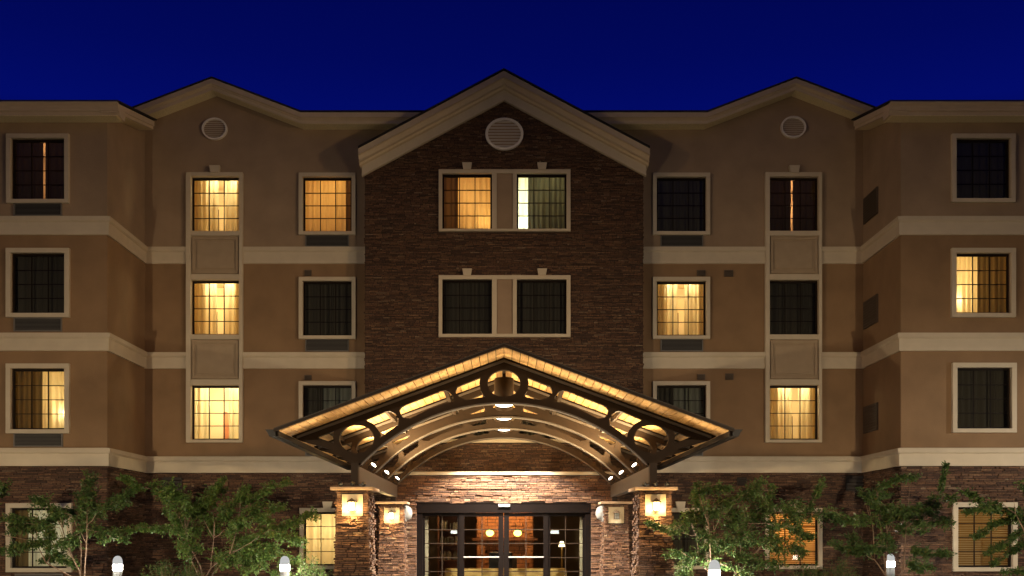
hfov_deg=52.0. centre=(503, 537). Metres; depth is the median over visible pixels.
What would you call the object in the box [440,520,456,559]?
shelf books
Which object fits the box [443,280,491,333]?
window
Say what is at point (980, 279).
window
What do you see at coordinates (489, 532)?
door sticker
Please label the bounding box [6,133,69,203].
window
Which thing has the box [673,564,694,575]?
shrub
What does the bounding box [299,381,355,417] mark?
window
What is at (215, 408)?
window
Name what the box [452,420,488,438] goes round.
window
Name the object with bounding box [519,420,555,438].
window
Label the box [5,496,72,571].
window
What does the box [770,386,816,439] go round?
window
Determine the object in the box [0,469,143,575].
spreading tree
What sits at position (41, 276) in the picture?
window
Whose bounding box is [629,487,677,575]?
stone pillar
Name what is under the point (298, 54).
sky
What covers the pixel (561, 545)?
floor lamp
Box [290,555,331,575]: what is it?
shrub
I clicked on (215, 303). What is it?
window
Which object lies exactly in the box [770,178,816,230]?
window
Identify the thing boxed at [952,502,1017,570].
window
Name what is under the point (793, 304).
window
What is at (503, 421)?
cylinder downlight
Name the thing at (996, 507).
spreading tree
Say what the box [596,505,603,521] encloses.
bulkhead lamp
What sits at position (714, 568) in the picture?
bollard light
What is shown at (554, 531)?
door sign
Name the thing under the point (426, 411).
entrance canopy
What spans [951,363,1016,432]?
window
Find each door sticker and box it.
[486,530,493,535]
[514,530,521,535]
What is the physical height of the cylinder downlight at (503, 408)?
0.685 m
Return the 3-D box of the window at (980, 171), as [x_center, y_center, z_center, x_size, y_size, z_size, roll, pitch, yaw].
[12.384,-9.544,27.262,1.636,1.767,0.423,0,0,0]
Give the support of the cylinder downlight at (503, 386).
hanging from the entrance canopy
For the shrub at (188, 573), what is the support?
on the planting bed
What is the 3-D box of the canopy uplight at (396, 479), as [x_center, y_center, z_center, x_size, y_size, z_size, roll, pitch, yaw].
[-2.766,-1.480,26.883,0.180,0.179,0.143,0,0,26]
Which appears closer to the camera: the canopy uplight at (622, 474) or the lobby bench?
the canopy uplight at (622, 474)
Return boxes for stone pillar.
[330,487,378,575]
[375,502,409,575]
[598,502,632,575]
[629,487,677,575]
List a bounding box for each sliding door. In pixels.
[459,513,502,575]
[504,513,547,575]
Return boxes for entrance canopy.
[265,343,742,500]
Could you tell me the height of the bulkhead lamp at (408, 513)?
0.440 m
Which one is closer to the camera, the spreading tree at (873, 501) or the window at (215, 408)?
the spreading tree at (873, 501)
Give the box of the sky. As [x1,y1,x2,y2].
[0,0,1023,109]
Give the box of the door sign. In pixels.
[550,530,558,533]
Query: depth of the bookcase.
31.50 m
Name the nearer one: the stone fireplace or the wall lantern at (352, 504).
the wall lantern at (352, 504)
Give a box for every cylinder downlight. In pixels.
[494,374,513,406]
[495,406,512,419]
[496,419,511,430]
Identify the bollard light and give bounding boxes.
[112,556,122,575]
[280,556,289,575]
[708,560,719,575]
[886,554,894,575]
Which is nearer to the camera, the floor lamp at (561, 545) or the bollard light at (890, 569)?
the bollard light at (890, 569)
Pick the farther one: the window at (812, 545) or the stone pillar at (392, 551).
the window at (812, 545)
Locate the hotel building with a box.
[0,68,1023,575]
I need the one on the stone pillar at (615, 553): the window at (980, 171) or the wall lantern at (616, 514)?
the wall lantern at (616, 514)
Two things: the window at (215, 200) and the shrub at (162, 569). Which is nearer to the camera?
the shrub at (162, 569)
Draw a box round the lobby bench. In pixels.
[445,568,566,575]
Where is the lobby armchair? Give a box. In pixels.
[489,552,511,567]
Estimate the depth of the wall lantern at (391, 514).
27.58 m
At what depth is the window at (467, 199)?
29.76 m
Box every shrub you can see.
[140,557,184,575]
[171,559,204,575]
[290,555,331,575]
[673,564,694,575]
[787,561,825,575]
[816,556,859,575]
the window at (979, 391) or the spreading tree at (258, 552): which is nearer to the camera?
the spreading tree at (258, 552)
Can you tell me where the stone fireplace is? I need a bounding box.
[472,513,536,567]
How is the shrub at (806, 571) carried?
on the planting bed
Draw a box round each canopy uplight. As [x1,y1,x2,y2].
[368,463,375,470]
[381,470,388,477]
[393,476,399,482]
[608,476,614,482]
[619,470,626,477]
[632,463,639,470]
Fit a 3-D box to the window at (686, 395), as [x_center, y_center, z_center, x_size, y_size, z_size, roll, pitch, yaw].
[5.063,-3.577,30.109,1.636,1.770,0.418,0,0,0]
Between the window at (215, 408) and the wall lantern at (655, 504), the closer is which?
the wall lantern at (655, 504)
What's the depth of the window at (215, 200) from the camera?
30.24 m
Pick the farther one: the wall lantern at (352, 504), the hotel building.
the hotel building
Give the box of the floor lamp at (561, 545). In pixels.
[559,541,564,567]
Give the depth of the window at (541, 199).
29.73 m
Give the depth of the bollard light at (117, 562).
22.92 m
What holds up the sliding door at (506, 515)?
in the hotel building
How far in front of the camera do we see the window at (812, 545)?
30.22 m
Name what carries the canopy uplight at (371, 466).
attached to the entrance canopy
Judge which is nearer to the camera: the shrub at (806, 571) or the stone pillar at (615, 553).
the shrub at (806, 571)
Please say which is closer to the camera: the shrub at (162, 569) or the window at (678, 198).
the shrub at (162, 569)
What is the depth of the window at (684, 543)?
30.25 m
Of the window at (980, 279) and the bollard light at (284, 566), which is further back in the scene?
the window at (980, 279)
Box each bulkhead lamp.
[404,505,411,520]
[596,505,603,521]
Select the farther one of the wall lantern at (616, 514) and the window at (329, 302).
the window at (329, 302)
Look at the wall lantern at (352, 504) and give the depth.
20.43 m
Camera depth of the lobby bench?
30.00 m
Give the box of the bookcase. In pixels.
[437,516,456,575]
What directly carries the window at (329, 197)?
in the hotel building
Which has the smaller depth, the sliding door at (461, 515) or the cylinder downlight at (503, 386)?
the cylinder downlight at (503, 386)
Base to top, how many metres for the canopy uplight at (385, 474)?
0.179 m
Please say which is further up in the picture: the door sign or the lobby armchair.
the door sign
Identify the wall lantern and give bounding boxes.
[342,494,362,515]
[384,507,398,522]
[609,507,623,522]
[645,494,665,515]
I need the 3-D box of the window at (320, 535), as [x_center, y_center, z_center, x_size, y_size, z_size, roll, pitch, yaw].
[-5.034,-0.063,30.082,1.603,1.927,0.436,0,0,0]
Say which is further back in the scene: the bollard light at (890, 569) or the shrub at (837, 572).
the bollard light at (890, 569)
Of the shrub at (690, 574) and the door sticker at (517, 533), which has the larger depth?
the door sticker at (517, 533)
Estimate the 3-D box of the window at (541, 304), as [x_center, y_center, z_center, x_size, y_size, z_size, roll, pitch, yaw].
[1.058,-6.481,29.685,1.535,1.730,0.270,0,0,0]
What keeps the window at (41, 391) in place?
in the hotel building
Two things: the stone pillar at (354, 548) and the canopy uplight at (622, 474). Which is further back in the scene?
the canopy uplight at (622, 474)
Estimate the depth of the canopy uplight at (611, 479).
26.83 m
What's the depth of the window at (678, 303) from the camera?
30.20 m
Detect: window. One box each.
[5,248,69,317]
[5,363,69,433]
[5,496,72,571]
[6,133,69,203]
[193,178,238,230]
[193,281,238,333]
[193,386,238,439]
[299,172,355,234]
[299,277,355,338]
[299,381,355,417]
[299,502,336,568]
[443,175,491,228]
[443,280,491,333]
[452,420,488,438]
[517,175,565,228]
[517,280,565,333]
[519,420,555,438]
[652,172,709,234]
[652,277,709,338]
[652,381,709,418]
[671,502,708,568]
[765,504,822,568]
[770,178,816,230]
[770,281,816,333]
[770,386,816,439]
[950,248,1015,317]
[951,133,1015,202]
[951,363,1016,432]
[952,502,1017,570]
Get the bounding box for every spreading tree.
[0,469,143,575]
[104,472,321,575]
[643,474,861,575]
[826,460,959,575]
[957,479,1023,575]

